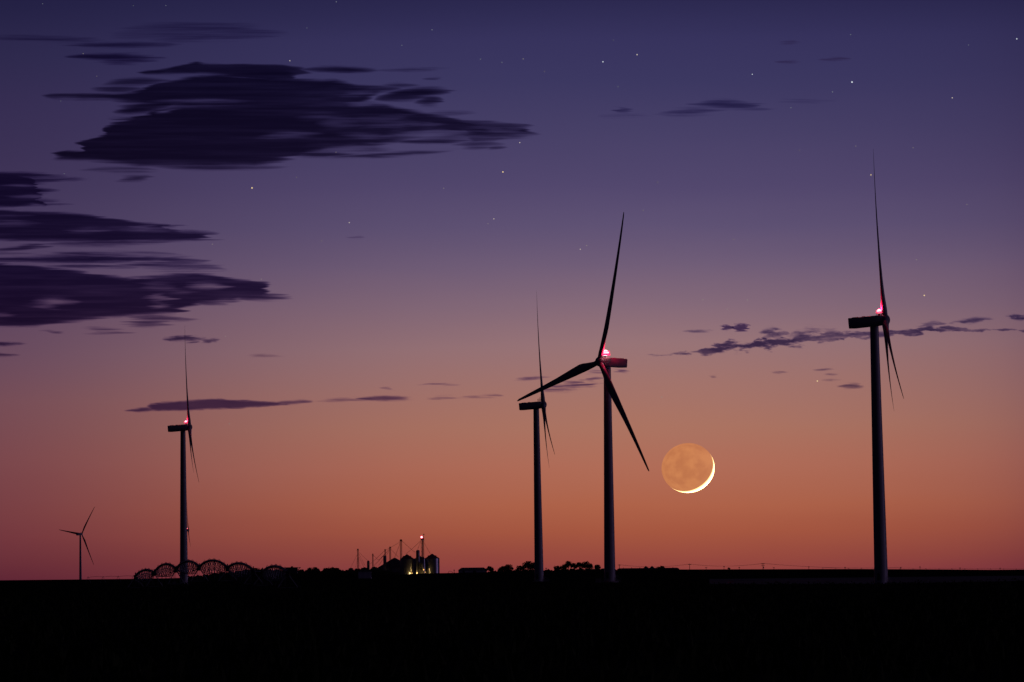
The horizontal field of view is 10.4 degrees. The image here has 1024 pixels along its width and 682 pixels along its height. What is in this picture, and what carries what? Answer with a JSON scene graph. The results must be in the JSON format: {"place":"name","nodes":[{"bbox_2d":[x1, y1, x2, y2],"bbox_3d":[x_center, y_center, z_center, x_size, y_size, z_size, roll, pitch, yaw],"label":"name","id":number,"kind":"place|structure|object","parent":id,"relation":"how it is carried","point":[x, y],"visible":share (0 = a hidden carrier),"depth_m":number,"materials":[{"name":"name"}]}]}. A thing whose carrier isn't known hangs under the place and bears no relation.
{"place":"outdoors","nodes":[
{"label":"outdoors","id":0,"kind":"place"},
{"bbox_2d":[357,549,358,568],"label":"elevator leg","id":1,"kind":"object","parent":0,"point":[357,558],"visible":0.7,"depth_m":5774.17,"materials":[{"name":"metal"}]},
{"bbox_2d":[0,569,1023,681],"bbox_3d":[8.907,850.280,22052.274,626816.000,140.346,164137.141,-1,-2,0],"label":"ground","id":2,"kind":"structure","parent":0,"point":[687,673],"depth_m":386.89,"materials":[{"name":"soil"}]},
{"bbox_2d":[61,508,93,579],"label":"wind turbine","id":3,"kind":"object","parent":2,"relation":"on","point":[80,563],"visible":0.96,"depth_m":9098.67,"materials":[{"name":"white paint"}]},
{"bbox_2d":[168,349,198,583],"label":"wind turbine","id":4,"kind":"object","parent":2,"relation":"on","point":[184,427],"visible":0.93,"depth_m":2874.59,"materials":[{"name":"white paint"}]},
{"bbox_2d":[125,558,300,591],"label":"pivot irrigator","id":5,"kind":"object","parent":2,"relation":"on","point":[265,572],"visible":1,"depth_m":1257.13,"materials":[{"name":"metal"}]},
{"bbox_2d":[284,566,300,572],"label":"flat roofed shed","id":6,"kind":"structure","parent":2,"relation":"on","point":[291,569],"depth_m":4145.90,"materials":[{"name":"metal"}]},
{"bbox_2d":[188,568,399,577],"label":"hedgerow","id":7,"kind":"object","parent":2,"relation":"on","point":[350,572],"visible":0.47,"depth_m":4193.78,"materials":[{"name":"green plant"}]},
{"bbox_2d":[358,570,370,577],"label":"shed","id":8,"kind":"structure","parent":2,"relation":"on","point":[364,574],"depth_m":3596.42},
{"bbox_2d":[383,555,386,569],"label":"hopper silo","id":9,"kind":"object","parent":2,"relation":"on","point":[384,563],"visible":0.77,"depth_m":5748.35,"materials":[{"name":"metal"}]},
{"bbox_2d":[376,558,399,573],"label":"conical storage","id":10,"kind":"object","parent":2,"relation":"on","point":[395,564],"visible":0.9,"depth_m":5772.12,"materials":[{"name":"metal"}]},
{"bbox_2d":[389,547,390,566],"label":"elevator leg","id":11,"kind":"object","parent":2,"relation":"on","point":[389,555],"visible":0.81,"depth_m":5761.26,"materials":[{"name":"metal"}]},
{"bbox_2d":[400,539,401,557],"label":"elevator leg","id":12,"kind":"object","parent":2,"relation":"on","point":[400,548],"visible":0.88,"depth_m":5751.24,"materials":[{"name":"metal"}]},
{"bbox_2d":[400,554,413,573],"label":"grain bin","id":13,"kind":"object","parent":2,"relation":"on","point":[406,563],"visible":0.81,"depth_m":5743.70,"materials":[{"name":"metal"}]},
{"bbox_2d":[416,550,419,573],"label":"hopper silo","id":14,"kind":"object","parent":2,"relation":"on","point":[417,558],"visible":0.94,"depth_m":5742.06,"materials":[{"name":"metal"}]},
{"bbox_2d":[414,556,424,573],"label":"grain bin","id":15,"kind":"object","parent":2,"relation":"on","point":[420,562],"visible":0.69,"depth_m":5766.25,"materials":[{"name":"metal"}]},
{"bbox_2d":[418,562,422,573],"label":"grain dryer","id":16,"kind":"object","parent":2,"relation":"on","point":[420,567],"visible":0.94,"depth_m":5740.56,"materials":[{"name":"metal"}]},
{"bbox_2d":[421,538,424,573],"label":"elevator leg","id":17,"kind":"object","parent":2,"relation":"on","point":[422,545],"visible":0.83,"depth_m":5746.39,"materials":[{"name":"metal"}]},
{"bbox_2d":[425,554,439,573],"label":"grain bin","id":18,"kind":"object","parent":2,"relation":"on","point":[432,563],"visible":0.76,"depth_m":5743.62,"materials":[{"name":"metal"}]},
{"bbox_2d":[458,567,486,572],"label":"barn","id":19,"kind":"structure","parent":2,"relation":"on","point":[471,570],"depth_m":4592.99,"materials":[{"name":"metal"}]},
{"bbox_2d":[485,566,493,571],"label":"tree","id":20,"kind":"object","parent":2,"relation":"on","point":[490,568],"visible":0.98,"depth_m":4298.69,"materials":[{"name":"green plant"}]},
{"bbox_2d":[504,564,513,570],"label":"tree","id":21,"kind":"object","parent":2,"relation":"on","point":[508,567],"visible":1,"depth_m":4298.93,"materials":[{"name":"green plant"}]},
{"bbox_2d":[516,565,524,571],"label":"tree","id":22,"kind":"object","parent":2,"relation":"on","point":[520,568],"visible":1,"depth_m":4299.20,"materials":[{"name":"green plant"}]},
{"bbox_2d":[522,561,533,571],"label":"tree","id":23,"kind":"object","parent":2,"relation":"on","point":[528,566],"visible":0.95,"depth_m":4297.88,"materials":[{"name":"green plant"}]},
{"bbox_2d":[519,311,554,581],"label":"wind turbine","id":24,"kind":"object","parent":2,"relation":"on","point":[538,533],"visible":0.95,"depth_m":2548.62,"materials":[{"name":"white paint"}]},
{"bbox_2d":[564,561,572,570],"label":"tree","id":25,"kind":"object","parent":2,"relation":"on","point":[567,563],"visible":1,"depth_m":4299.21,"materials":[{"name":"green plant"}]},
{"bbox_2d":[575,562,582,568],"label":"tree","id":26,"kind":"object","parent":2,"relation":"on","point":[579,564],"visible":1,"depth_m":4299.08,"materials":[{"name":"green plant"}]},
{"bbox_2d":[488,568,675,571],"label":"hedgerow","id":27,"kind":"object","parent":2,"relation":"on","point":[564,569],"visible":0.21,"depth_m":4345.77,"materials":[{"name":"green plant"}]},
{"bbox_2d":[517,212,648,582],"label":"wind turbine","id":28,"kind":"object","parent":2,"relation":"on","point":[605,363],"visible":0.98,"depth_m":2047.42,"materials":[{"name":"white paint"}]},
{"bbox_2d":[582,561,593,570],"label":"tree","id":29,"kind":"object","parent":2,"relation":"on","point":[586,565],"visible":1,"depth_m":4298.47,"materials":[{"name":"green plant"}]},
{"bbox_2d":[619,567,678,569],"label":"shed","id":30,"kind":"structure","parent":2,"relation":"on","point":[631,568],"depth_m":4596.21,"materials":[{"name":"metal"}]},
{"bbox_2d":[848,151,903,583],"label":"wind turbine","id":31,"kind":"object","parent":2,"relation":"on","point":[875,322],"visible":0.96,"depth_m":1699.59,"materials":[{"name":"white paint"}]},
{"bbox_2d":[925,568,1023,569],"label":"lateral irrigator","id":32,"kind":"object","parent":2,"relation":"on","point":[981,568],"visible":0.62,"depth_m":6199.95,"materials":[{"name":"metal"}]},
{"bbox_2d":[0,0,1023,579],"label":"sky","id":33,"kind":"structure","parent":0,"point":[368,378],"materials":[{"name":"purple"}]},
{"bbox_2d":[662,443,713,492],"bbox_3d":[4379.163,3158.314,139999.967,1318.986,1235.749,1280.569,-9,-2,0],"label":"moon","id":34,"kind":"object","parent":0,"point":[687,467],"visible":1,"depth_m":139545.47,"materials":[{"name":"orange"}]},
{"bbox_2d":[709,576,1023,583],"bbox_3d":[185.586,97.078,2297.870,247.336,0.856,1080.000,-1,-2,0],"label":"field","id":35,"kind":"structure","parent":0,"point":[869,580],"depth_m":2040.02,"materials":[{"name":"black"}]}
]}

